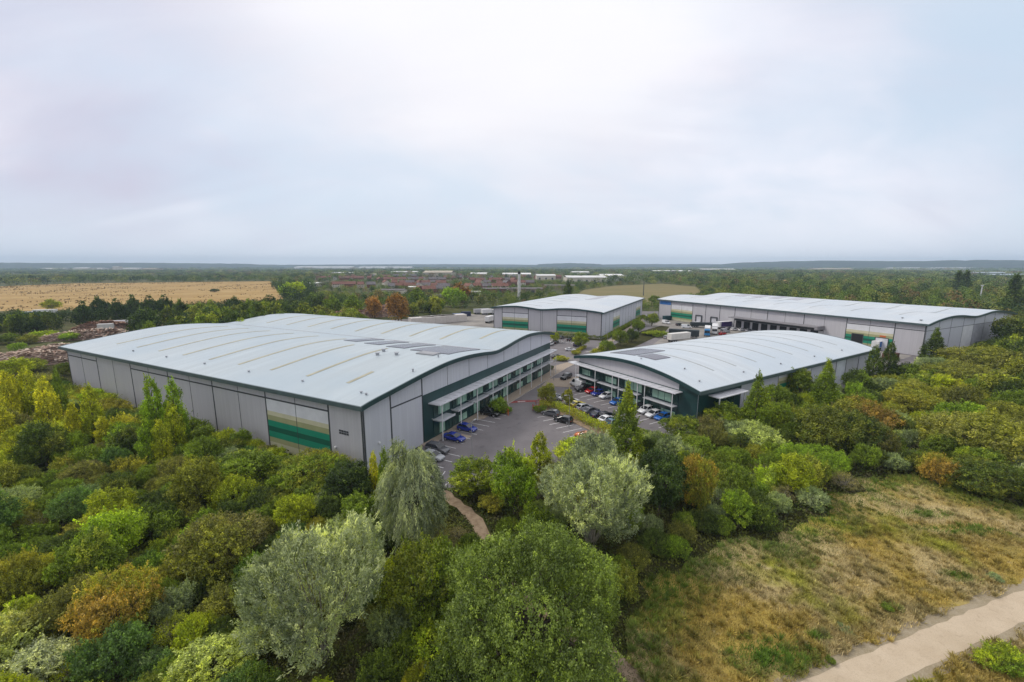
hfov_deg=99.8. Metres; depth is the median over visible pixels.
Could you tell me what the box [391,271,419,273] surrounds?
industrial shed
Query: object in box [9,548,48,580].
hawthorn bush
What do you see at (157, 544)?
bush
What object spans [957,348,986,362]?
hedgerow tree
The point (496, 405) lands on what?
bush
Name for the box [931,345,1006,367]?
hawthorn bush
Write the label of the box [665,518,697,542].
hawthorn bush
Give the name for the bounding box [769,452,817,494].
broadleaf tree
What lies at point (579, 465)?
willow tree
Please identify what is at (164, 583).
hawthorn bush
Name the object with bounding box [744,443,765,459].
bush
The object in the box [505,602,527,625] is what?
bramble bush
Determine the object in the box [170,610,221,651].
hawthorn bush
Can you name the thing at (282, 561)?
willow tree
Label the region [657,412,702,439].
broadleaf tree
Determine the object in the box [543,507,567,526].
hawthorn bush
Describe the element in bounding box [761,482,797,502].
bramble bush
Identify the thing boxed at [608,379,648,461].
poplar tree
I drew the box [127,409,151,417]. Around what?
hawthorn bush
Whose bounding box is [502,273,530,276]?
industrial shed
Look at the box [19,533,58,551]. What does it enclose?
hawthorn bush
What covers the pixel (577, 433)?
parked car
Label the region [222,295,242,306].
hedgerow tree
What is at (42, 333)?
bush
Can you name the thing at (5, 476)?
bush
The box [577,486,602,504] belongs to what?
bush
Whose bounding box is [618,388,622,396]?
window
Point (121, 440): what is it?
bush
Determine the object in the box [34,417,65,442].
bush
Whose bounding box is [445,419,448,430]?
door
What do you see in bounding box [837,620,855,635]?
bush
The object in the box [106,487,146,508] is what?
hawthorn bush
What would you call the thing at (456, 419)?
window
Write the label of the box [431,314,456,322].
shipping container
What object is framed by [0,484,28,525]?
broadleaf tree
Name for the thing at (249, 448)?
hawthorn bush
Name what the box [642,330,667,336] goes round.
bush
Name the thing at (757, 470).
bramble bush
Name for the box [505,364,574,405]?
kerb
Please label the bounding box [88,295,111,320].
hedgerow tree
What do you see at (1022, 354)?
hedgerow tree
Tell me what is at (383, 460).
poplar tree
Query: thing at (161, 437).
poplar tree
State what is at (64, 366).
hawthorn bush
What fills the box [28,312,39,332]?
hedgerow tree
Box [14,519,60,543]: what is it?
bush
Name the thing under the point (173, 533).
hawthorn bush
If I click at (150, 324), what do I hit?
hedgerow tree
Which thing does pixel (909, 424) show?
bush
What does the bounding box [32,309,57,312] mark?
semi trailer
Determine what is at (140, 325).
hedgerow tree
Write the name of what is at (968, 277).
poplar tree
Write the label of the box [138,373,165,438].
poplar tree
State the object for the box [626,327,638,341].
broadleaf tree
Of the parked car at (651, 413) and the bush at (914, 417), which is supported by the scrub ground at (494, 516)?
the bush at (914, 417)
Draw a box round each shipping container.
[408,316,435,323]
[419,316,445,323]
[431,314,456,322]
[444,313,466,321]
[461,311,470,315]
[662,315,671,319]
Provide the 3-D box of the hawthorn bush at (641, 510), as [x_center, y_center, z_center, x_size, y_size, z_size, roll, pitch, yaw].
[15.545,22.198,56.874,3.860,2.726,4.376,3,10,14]
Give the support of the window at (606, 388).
in the warehouse at (693, 377)
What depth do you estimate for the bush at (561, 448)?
73.67 m
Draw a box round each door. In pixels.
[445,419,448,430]
[449,417,451,428]
[695,315,701,321]
[710,316,717,322]
[735,321,741,327]
[743,322,749,328]
[752,323,758,330]
[761,324,767,329]
[770,325,776,329]
[851,333,863,343]
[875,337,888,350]
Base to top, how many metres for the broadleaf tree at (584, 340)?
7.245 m
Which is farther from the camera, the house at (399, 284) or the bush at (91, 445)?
the house at (399, 284)
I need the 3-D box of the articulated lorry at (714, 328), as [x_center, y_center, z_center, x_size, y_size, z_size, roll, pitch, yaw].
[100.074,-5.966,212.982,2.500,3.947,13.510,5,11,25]
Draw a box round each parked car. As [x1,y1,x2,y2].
[421,448,444,461]
[424,440,449,453]
[443,431,465,442]
[456,422,477,432]
[479,406,500,417]
[541,408,559,417]
[550,393,562,400]
[553,415,573,423]
[560,372,571,379]
[564,347,574,350]
[568,400,584,407]
[574,384,591,391]
[574,430,593,437]
[576,403,592,409]
[581,406,599,413]
[585,386,596,393]
[589,410,600,418]
[591,388,603,396]
[597,414,613,421]
[598,411,615,417]
[599,391,612,398]
[605,417,622,426]
[609,397,622,405]
[634,401,644,410]
[637,404,652,414]
[645,408,661,418]
[653,411,670,420]
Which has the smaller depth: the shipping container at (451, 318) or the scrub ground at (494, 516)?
the scrub ground at (494, 516)
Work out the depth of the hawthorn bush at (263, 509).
54.58 m
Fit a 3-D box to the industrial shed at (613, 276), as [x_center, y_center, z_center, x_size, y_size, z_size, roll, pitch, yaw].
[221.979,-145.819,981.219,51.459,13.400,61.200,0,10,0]
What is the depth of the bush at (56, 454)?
69.24 m
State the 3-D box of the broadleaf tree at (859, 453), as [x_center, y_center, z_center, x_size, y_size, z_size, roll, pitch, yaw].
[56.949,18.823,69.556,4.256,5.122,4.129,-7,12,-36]
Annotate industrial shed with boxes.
[73,268,95,269]
[112,266,122,269]
[123,268,142,269]
[142,268,162,269]
[294,267,356,268]
[358,267,413,268]
[381,289,406,294]
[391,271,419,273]
[422,271,455,276]
[470,272,486,276]
[483,288,506,292]
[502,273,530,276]
[508,287,542,292]
[536,274,555,279]
[544,284,574,288]
[563,275,606,281]
[571,271,589,274]
[598,274,623,279]
[809,268,851,269]
[964,272,1006,273]
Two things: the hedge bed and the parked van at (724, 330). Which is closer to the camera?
the hedge bed
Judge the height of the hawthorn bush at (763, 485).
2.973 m
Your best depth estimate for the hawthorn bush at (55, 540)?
48.21 m
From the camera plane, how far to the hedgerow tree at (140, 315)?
188.46 m
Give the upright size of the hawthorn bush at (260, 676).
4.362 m
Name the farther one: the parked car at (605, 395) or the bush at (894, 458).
the parked car at (605, 395)
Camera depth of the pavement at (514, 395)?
113.95 m
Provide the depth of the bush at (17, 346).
166.06 m
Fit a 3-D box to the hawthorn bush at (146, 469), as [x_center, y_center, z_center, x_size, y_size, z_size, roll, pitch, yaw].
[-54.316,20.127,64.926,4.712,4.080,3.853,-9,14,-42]
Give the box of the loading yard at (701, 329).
[641,319,910,367]
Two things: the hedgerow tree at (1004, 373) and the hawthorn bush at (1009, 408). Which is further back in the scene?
the hedgerow tree at (1004, 373)
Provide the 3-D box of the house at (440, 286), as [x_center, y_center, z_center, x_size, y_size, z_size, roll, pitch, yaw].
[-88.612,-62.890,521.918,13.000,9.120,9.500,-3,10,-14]
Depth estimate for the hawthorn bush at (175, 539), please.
48.88 m
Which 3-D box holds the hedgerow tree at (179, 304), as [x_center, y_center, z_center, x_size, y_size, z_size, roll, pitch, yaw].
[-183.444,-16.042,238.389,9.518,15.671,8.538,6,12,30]
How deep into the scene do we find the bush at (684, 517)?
53.28 m
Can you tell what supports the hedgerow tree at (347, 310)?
on the ground at (449, 309)
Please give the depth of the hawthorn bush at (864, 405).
83.58 m
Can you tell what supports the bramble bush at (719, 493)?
on the scrub ground at (494, 516)
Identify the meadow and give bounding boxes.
[613,472,1023,681]
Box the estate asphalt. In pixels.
[393,311,946,487]
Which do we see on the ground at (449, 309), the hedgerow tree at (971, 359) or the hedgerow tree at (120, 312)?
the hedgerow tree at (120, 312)
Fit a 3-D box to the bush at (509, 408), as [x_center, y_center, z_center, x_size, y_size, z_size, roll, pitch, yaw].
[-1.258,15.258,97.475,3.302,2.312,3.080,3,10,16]
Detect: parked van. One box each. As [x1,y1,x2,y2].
[569,378,585,386]
[681,324,691,327]
[720,328,729,331]
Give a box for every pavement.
[421,362,573,445]
[596,319,643,347]
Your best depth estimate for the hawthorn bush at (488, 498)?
58.31 m
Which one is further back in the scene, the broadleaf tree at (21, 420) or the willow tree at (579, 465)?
the broadleaf tree at (21, 420)
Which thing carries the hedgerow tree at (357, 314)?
on the ground at (449, 309)
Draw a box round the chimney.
[518,271,520,297]
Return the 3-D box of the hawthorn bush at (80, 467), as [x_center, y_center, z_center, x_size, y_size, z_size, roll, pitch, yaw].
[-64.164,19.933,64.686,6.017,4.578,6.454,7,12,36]
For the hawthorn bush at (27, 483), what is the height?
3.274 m
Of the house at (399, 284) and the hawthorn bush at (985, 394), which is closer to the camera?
the hawthorn bush at (985, 394)
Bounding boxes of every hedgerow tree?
[2,314,24,332]
[3,309,33,335]
[24,318,47,332]
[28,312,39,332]
[37,299,62,308]
[39,310,64,330]
[68,300,97,324]
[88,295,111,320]
[108,298,129,319]
[124,306,161,331]
[125,294,139,314]
[136,320,149,329]
[138,295,158,312]
[140,320,155,328]
[154,294,174,312]
[158,304,180,325]
[164,317,187,325]
[169,315,186,324]
[172,298,186,311]
[176,315,194,322]
[184,305,198,312]
[187,310,202,321]
[189,309,217,323]
[192,301,204,311]
[196,318,211,322]
[197,303,219,312]
[203,306,218,319]
[205,299,218,309]
[217,306,244,319]
[218,310,242,322]
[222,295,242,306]
[230,304,241,309]
[234,301,251,313]
[238,306,264,319]
[249,300,268,311]
[258,299,271,308]
[259,294,280,302]
[265,302,289,314]
[272,300,290,309]
[277,281,305,297]
[283,303,294,312]
[289,300,302,310]
[295,302,313,313]
[300,292,325,308]
[306,308,315,314]
[315,306,334,314]
[317,309,326,314]
[322,294,341,310]
[328,311,350,316]
[337,306,358,312]
[340,293,364,309]
[344,308,356,315]
[347,310,368,318]
[365,294,382,317]
[373,289,385,303]
[384,292,410,320]
[407,287,426,302]
[407,304,417,316]
[416,297,426,310]
[422,300,432,312]
[426,295,441,312]
[430,302,441,314]
[438,297,444,309]
[440,287,468,306]
[449,282,472,297]
[563,279,571,294]
[868,373,882,378]
[900,370,945,387]
[911,369,946,384]
[952,353,987,373]
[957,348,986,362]
[958,372,1009,382]
[966,374,1019,380]
[971,337,997,344]
[971,342,988,351]
[976,369,1011,395]
[982,334,1013,346]
[984,349,1023,372]
[989,313,1023,337]
[992,335,1022,347]
[993,350,1023,366]
[998,356,1023,376]
[1005,337,1023,353]
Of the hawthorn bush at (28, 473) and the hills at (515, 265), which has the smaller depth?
the hawthorn bush at (28, 473)
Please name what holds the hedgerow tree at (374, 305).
on the ground at (449, 309)
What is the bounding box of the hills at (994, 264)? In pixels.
[679,260,1023,269]
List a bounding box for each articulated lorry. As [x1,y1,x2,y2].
[481,309,493,314]
[485,315,493,322]
[704,325,710,336]
[712,323,717,334]
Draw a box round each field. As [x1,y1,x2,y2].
[0,281,281,310]
[579,284,700,304]
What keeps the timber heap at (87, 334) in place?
on the ground at (449, 309)
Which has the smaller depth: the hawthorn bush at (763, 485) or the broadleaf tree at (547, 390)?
the hawthorn bush at (763, 485)
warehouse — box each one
[58,313,556,473]
[490,294,644,338]
[568,330,871,424]
[657,293,1017,355]
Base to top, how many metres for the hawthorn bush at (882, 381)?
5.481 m
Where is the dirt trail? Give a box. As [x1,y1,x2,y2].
[443,490,644,681]
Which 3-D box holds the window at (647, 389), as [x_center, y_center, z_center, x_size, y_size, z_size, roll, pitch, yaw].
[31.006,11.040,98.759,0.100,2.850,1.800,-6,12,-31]
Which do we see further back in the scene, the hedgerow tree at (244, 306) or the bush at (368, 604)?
the hedgerow tree at (244, 306)
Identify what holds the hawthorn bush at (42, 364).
on the scrub ground at (494, 516)
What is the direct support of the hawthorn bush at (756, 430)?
on the scrub ground at (494, 516)
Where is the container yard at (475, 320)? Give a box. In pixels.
[439,314,493,327]
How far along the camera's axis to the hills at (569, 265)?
5207.07 m
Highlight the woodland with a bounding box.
[0,267,1023,329]
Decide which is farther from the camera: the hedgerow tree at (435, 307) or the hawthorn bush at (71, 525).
the hedgerow tree at (435, 307)
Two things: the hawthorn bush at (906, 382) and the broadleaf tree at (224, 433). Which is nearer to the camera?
the broadleaf tree at (224, 433)
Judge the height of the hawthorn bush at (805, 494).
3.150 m
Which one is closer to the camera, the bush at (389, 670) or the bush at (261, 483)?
the bush at (389, 670)
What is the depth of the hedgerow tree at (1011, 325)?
171.88 m
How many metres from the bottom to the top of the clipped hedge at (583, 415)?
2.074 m
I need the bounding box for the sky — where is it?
[0,0,1023,264]
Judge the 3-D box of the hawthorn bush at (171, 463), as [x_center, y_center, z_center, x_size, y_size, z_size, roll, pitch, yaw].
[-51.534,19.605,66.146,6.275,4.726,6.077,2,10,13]
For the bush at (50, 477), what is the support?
on the scrub ground at (494, 516)
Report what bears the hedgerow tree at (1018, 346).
on the scrub ground at (494, 516)
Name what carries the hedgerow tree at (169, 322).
on the ground at (449, 309)
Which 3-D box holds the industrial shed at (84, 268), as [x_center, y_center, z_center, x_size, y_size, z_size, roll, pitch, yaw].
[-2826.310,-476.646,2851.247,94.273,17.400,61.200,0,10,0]
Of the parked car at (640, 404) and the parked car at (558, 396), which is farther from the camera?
the parked car at (558, 396)
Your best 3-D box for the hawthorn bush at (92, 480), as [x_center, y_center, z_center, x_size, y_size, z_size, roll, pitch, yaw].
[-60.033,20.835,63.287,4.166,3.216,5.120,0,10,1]
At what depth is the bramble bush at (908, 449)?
73.73 m
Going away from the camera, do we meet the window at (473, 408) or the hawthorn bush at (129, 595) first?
the hawthorn bush at (129, 595)
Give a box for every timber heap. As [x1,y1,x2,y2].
[0,348,67,368]
[15,342,69,351]
[36,327,128,341]
[67,320,130,329]
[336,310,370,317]
[357,308,406,317]
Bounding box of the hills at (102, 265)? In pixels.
[0,263,291,268]
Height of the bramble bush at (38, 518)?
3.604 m
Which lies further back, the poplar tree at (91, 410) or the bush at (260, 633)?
the poplar tree at (91, 410)
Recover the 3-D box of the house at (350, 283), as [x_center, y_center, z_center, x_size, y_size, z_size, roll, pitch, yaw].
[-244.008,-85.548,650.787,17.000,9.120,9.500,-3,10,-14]
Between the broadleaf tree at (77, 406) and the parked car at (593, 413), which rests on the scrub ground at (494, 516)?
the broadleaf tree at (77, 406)
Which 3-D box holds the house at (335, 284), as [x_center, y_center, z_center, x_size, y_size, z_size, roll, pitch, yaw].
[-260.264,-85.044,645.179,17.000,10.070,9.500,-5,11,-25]
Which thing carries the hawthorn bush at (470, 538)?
on the scrub ground at (494, 516)
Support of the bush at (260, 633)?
on the scrub ground at (494, 516)
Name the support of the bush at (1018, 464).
on the scrub ground at (494, 516)
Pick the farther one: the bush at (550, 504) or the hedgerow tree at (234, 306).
the hedgerow tree at (234, 306)
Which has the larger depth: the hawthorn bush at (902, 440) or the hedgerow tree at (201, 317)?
the hedgerow tree at (201, 317)
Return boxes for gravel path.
[801,590,1023,681]
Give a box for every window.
[433,402,449,417]
[433,421,444,436]
[452,394,466,407]
[452,408,467,425]
[469,386,482,399]
[469,399,483,416]
[485,379,497,390]
[485,391,497,406]
[499,373,510,383]
[499,384,510,397]
[512,367,522,377]
[512,378,522,391]
[524,362,533,371]
[524,372,533,384]
[534,357,542,366]
[534,367,542,379]
[579,366,592,377]
[579,377,592,385]
[593,370,599,379]
[602,373,617,384]
[602,384,616,397]
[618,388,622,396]
[619,378,622,386]
[624,379,642,393]
[624,395,642,403]
[645,386,650,395]
[651,388,678,404]
[651,401,677,415]
[714,395,734,416]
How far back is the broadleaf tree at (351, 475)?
58.31 m
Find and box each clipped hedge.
[492,327,603,339]
[539,399,611,432]
[575,345,586,350]
[603,315,645,337]
[628,424,705,440]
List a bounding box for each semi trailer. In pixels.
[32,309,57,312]
[96,323,113,328]
[473,308,488,314]
[667,331,690,341]
[669,328,698,338]
[690,322,711,327]
[716,321,731,328]
[871,340,881,349]
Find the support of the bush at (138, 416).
on the scrub ground at (494, 516)
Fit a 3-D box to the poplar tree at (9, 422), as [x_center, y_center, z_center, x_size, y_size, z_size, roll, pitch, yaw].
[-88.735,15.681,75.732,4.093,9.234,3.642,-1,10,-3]
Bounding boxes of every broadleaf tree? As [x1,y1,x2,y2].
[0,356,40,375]
[0,407,34,437]
[0,451,14,474]
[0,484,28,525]
[0,592,44,629]
[8,418,72,468]
[41,525,129,585]
[70,402,102,420]
[75,480,140,531]
[98,444,132,470]
[103,409,125,424]
[153,472,174,492]
[162,454,223,509]
[181,434,225,461]
[184,425,216,441]
[206,457,228,490]
[212,427,238,441]
[212,446,287,482]
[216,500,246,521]
[217,446,237,466]
[227,557,288,612]
[228,428,254,445]
[258,444,277,449]
[267,445,288,462]
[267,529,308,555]
[292,478,330,504]
[315,491,345,519]
[318,459,374,502]
[443,452,499,496]
[489,441,540,515]
[536,459,569,494]
[537,383,556,405]
[550,332,559,339]
[561,387,573,404]
[571,331,589,345]
[598,340,616,350]
[611,329,628,345]
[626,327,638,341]
[632,319,645,332]
[636,447,691,515]
[641,435,657,451]
[643,312,659,325]
[648,295,659,300]
[654,433,689,461]
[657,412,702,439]
[675,447,697,468]
[703,400,747,422]
[720,487,756,527]
[723,445,754,471]
[729,432,749,448]
[761,383,793,405]
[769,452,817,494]
[786,366,815,394]
[836,382,844,394]
[840,367,874,389]
[849,442,882,470]
[886,361,921,378]
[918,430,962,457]
[924,372,971,390]
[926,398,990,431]
[946,445,1009,475]
[961,421,986,440]
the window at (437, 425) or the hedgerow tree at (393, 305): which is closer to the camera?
the window at (437, 425)
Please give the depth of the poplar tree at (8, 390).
84.66 m
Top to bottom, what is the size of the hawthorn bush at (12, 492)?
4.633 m
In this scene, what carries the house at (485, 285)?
on the ground at (449, 309)
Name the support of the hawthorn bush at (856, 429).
on the scrub ground at (494, 516)
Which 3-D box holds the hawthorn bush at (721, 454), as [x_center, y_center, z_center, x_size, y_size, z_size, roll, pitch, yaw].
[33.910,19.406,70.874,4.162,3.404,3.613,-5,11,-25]
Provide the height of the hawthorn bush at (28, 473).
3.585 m
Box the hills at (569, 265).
[534,263,606,267]
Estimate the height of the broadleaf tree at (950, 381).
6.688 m
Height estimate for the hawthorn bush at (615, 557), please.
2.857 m
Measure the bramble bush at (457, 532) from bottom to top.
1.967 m
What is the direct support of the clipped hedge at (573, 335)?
on the verge at (604, 339)
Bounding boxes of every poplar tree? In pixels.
[0,370,23,418]
[0,406,19,449]
[8,372,28,412]
[12,364,46,416]
[32,375,64,427]
[51,367,68,414]
[63,399,82,446]
[77,382,106,443]
[93,416,112,442]
[132,417,161,465]
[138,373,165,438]
[150,418,175,465]
[161,375,192,447]
[163,401,187,457]
[368,450,378,492]
[377,445,388,496]
[526,430,552,491]
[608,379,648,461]
[737,368,774,437]
[806,357,841,405]
[864,345,882,377]
[878,341,899,375]
[917,327,948,358]
[949,269,965,290]
[960,269,973,290]
[1001,272,1023,310]
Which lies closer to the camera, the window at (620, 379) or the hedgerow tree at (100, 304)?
the window at (620, 379)
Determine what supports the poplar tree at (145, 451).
on the scrub ground at (494, 516)
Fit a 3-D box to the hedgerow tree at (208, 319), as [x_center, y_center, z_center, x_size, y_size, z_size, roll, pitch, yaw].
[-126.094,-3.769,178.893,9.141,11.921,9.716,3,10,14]
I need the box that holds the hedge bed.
[537,398,609,436]
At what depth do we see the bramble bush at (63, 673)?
34.47 m
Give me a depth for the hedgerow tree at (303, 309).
217.14 m
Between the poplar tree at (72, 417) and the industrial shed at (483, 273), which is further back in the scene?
the industrial shed at (483, 273)
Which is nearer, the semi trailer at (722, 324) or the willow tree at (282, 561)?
the willow tree at (282, 561)
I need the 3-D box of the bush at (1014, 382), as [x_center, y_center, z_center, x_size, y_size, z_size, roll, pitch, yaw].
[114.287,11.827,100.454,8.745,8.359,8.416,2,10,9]
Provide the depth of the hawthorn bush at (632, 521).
52.99 m
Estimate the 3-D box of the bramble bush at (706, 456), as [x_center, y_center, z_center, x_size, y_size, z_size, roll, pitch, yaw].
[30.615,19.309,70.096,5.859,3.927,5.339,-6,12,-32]
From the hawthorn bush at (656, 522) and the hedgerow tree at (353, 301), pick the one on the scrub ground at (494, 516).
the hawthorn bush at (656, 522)
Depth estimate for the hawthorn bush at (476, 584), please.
40.85 m
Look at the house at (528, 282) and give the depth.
709.25 m
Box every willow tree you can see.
[229,508,393,680]
[367,436,452,553]
[431,512,630,681]
[534,424,655,547]
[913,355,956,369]
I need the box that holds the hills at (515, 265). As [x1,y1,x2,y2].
[273,264,717,267]
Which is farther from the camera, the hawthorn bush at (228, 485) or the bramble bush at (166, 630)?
the hawthorn bush at (228, 485)
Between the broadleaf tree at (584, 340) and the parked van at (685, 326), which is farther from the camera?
the parked van at (685, 326)
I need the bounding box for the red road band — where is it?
[511,400,534,402]
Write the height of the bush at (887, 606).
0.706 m
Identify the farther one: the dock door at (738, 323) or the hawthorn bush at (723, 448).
the dock door at (738, 323)
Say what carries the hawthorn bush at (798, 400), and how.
on the scrub ground at (494, 516)
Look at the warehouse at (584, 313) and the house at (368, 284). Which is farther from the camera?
the house at (368, 284)
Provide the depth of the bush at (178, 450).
71.87 m
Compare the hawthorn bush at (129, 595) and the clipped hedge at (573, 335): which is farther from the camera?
the clipped hedge at (573, 335)
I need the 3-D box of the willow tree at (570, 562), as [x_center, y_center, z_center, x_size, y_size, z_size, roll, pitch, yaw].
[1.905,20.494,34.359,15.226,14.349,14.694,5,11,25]
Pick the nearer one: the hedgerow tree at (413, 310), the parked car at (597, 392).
the parked car at (597, 392)
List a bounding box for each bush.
[0,332,21,343]
[0,416,60,458]
[0,454,19,490]
[0,462,39,486]
[0,484,44,514]
[0,497,39,528]
[0,523,20,553]
[0,539,34,559]
[0,544,58,610]
[0,600,59,667]
[0,630,79,681]
[0,670,43,681]
[5,342,27,350]
[5,476,44,495]
[6,453,38,465]
[8,469,46,486]
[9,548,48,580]
[10,507,51,533]
[13,357,48,370]
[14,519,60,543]
[15,333,40,343]
[17,569,117,641]
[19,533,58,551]
[25,329,57,338]
[27,371,51,380]
[30,485,86,518]
[31,529,83,563]
[32,374,65,382]
[33,461,72,489]
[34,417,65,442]
[41,477,83,495]
[41,549,64,573]
[42,482,110,522]
[42,554,85,588]
[47,377,72,383]
[47,451,77,473]
[48,394,78,402]
[48,647,93,681]
[50,362,70,375]
[50,383,80,395]
[50,447,86,466]
[51,380,73,385]
[53,504,152,565]
[55,518,82,538]
[55,560,168,656]
[56,459,111,480]
[57,331,79,339]
[57,386,77,395]
[57,428,92,452]
[59,412,89,426]
[60,614,156,681]
[63,398,81,407]
[66,440,114,473]
[73,385,102,395]
[74,388,103,400]
[77,443,99,459]
[80,392,122,402]
[83,472,117,486]
[84,406,132,425]
[90,397,133,410]
[94,469,141,501]
[99,411,140,437]
[102,419,141,448]
[102,421,144,458]
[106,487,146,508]
[108,403,154,414]
[110,452,149,478]
[115,549,143,568]
[116,580,140,609]
[122,642,176,681]
[125,548,177,577]
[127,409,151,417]
[130,487,187,527]
[130,496,190,546]
[130,670,164,681]
[134,463,167,488]
[135,412,152,426]
[142,474,166,493]
[142,534,172,562]
[143,574,196,629]
[145,575,184,608]
[147,606,197,648]
[148,556,195,590]
[149,649,197,681]
[153,452,197,477]
[157,475,205,503]
[157,526,182,548]
[158,626,260,681]
[160,508,268,589]
[164,441,187,458]
[170,526,213,551]
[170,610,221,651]
[175,502,207,527]
[182,571,219,603]
[186,503,224,527]
[189,413,215,433]
[193,581,242,626]
[199,614,240,652]
[203,473,263,510]
[207,578,236,605]
[214,437,247,456]
[216,657,286,681]
[229,548,264,578]
[238,445,258,450]
[240,504,275,524]
[242,484,288,513]
[244,438,265,450]
[249,477,271,487]
[250,515,281,543]
[253,601,299,651]
[255,534,278,551]
[262,494,291,515]
[263,472,294,496]
[265,452,295,478]
[269,447,355,491]
[271,492,317,528]
[274,519,305,539]
[290,454,309,474]
[297,675,333,681]
[298,579,330,627]
[304,515,331,532]
[306,491,326,515]
[321,512,346,537]
[322,589,352,615]
[335,488,377,521]
[342,574,383,613]
[354,599,379,631]
[354,642,412,681]
[356,493,378,511]
[365,599,417,649]
[367,514,397,537]
[369,566,398,605]
[373,528,472,639]
[376,530,396,550]
[379,557,404,592]
[383,625,418,664]
[399,657,435,681]
[401,611,465,668]
[410,560,439,586]
[417,507,442,532]
[420,642,487,681]
[430,517,452,541]
[439,532,460,552]
[443,526,467,541]
[447,567,504,614]
[450,542,477,577]
[458,532,482,548]
[477,491,505,513]
[488,395,506,412]
[495,515,517,536]
[501,405,512,412]
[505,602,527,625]
[513,473,547,502]
[513,494,569,535]
[531,498,551,511]
[532,405,546,412]
[540,497,561,512]
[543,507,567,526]
[552,435,593,458]
[554,355,569,360]
[557,491,593,520]
[571,350,580,354]
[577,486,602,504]
[590,348,603,352]
[591,597,612,625]
[604,553,639,607]
[608,554,635,580]
[616,507,642,529]
[616,541,650,572]
[628,502,644,518]
[635,526,672,559]
[639,513,663,536]
[641,430,663,445]
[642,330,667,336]
[662,533,692,560]
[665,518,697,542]
[671,508,696,529]
[679,448,718,509]
[680,433,715,455]
[684,443,699,453]
[685,486,710,509]
[686,508,722,533]
[693,423,729,447]
[694,448,716,467]
[696,412,708,427]
[700,502,728,524]
[701,413,725,436]
[707,482,733,511]
[708,449,727,467]
[709,514,735,536]
[710,461,758,495]
[716,418,735,439]
[717,445,735,459]
[724,418,787,446]
[738,485,775,514]
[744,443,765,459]
[744,498,782,532]
[746,480,771,502]
[749,461,770,476]
[752,400,797,427]
[752,453,778,468]
[754,464,786,490]
[759,438,778,452]
[761,449,780,463]
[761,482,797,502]
[763,490,792,512]
[766,427,794,444]
[774,440,817,462]
[775,421,801,438]
[777,391,806,406]
[787,404,807,422]
[788,401,891,453]
[790,449,831,489]
[794,401,818,410]
[794,484,831,512]
[795,390,816,403]
[803,442,834,458]
[814,451,841,476]
[817,449,852,471]
[825,654,835,664]
[828,469,863,490]
[829,392,905,428]
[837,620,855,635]
[841,389,877,405]
[845,378,866,395]
[854,386,884,404]
[856,422,903,452]
[866,445,889,466]
[867,383,885,391]
[870,377,899,392]
[878,374,906,383]
[880,602,894,612]
[881,384,943,413]
[881,451,912,471]
[882,401,908,413]
[882,431,906,449]
[883,409,916,428]
[887,416,915,439]
[891,377,930,389]
[893,427,924,446]
[897,446,931,470]
[900,446,922,457]
[905,381,934,402]
[908,407,1023,463]
[908,410,933,423]
[908,411,931,426]
[911,435,925,450]
[913,449,963,487]
[915,358,1010,382]
[928,383,989,405]
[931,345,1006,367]
[939,453,1023,500]
[957,375,989,393]
[968,396,998,408]
[968,638,1023,679]
[971,390,991,400]
[977,376,1023,400]
[979,398,1023,420]
[985,571,1004,582]
[990,410,1023,447]
[991,385,1023,411]
[1010,457,1023,468]
[1012,452,1023,465]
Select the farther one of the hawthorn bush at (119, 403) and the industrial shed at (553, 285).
the industrial shed at (553, 285)
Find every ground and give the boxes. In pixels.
[0,268,1023,488]
[0,354,1023,681]
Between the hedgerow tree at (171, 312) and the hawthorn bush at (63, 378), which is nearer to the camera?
the hawthorn bush at (63, 378)
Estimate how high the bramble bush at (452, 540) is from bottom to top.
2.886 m
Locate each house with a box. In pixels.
[332,281,343,287]
[338,276,349,279]
[344,281,355,287]
[353,276,363,279]
[357,281,363,287]
[366,282,375,287]
[382,279,389,285]
[395,282,408,288]
[403,282,415,288]
[421,285,435,292]
[435,280,445,282]
[435,285,443,292]
[437,283,449,287]
[464,283,473,288]
[472,283,481,288]
[481,282,489,287]
[491,282,508,289]
[525,280,534,285]
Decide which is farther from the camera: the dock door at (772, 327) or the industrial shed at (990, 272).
the industrial shed at (990, 272)
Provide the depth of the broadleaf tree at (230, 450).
69.21 m
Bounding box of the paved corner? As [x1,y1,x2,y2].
[542,377,578,386]
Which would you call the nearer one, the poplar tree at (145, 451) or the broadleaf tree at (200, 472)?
the broadleaf tree at (200, 472)
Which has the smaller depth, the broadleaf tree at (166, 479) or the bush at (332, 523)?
the bush at (332, 523)
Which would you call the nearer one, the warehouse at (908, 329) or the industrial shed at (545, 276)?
the warehouse at (908, 329)
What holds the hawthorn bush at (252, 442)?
on the scrub ground at (494, 516)
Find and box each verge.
[550,318,642,340]
[614,326,668,349]
[774,578,1023,681]
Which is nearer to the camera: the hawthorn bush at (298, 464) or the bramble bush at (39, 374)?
the hawthorn bush at (298, 464)
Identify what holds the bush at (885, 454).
on the scrub ground at (494, 516)
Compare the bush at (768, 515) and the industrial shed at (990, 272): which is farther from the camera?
the industrial shed at (990, 272)
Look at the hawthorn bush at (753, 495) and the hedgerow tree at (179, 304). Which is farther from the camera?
the hedgerow tree at (179, 304)
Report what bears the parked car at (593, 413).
on the estate asphalt

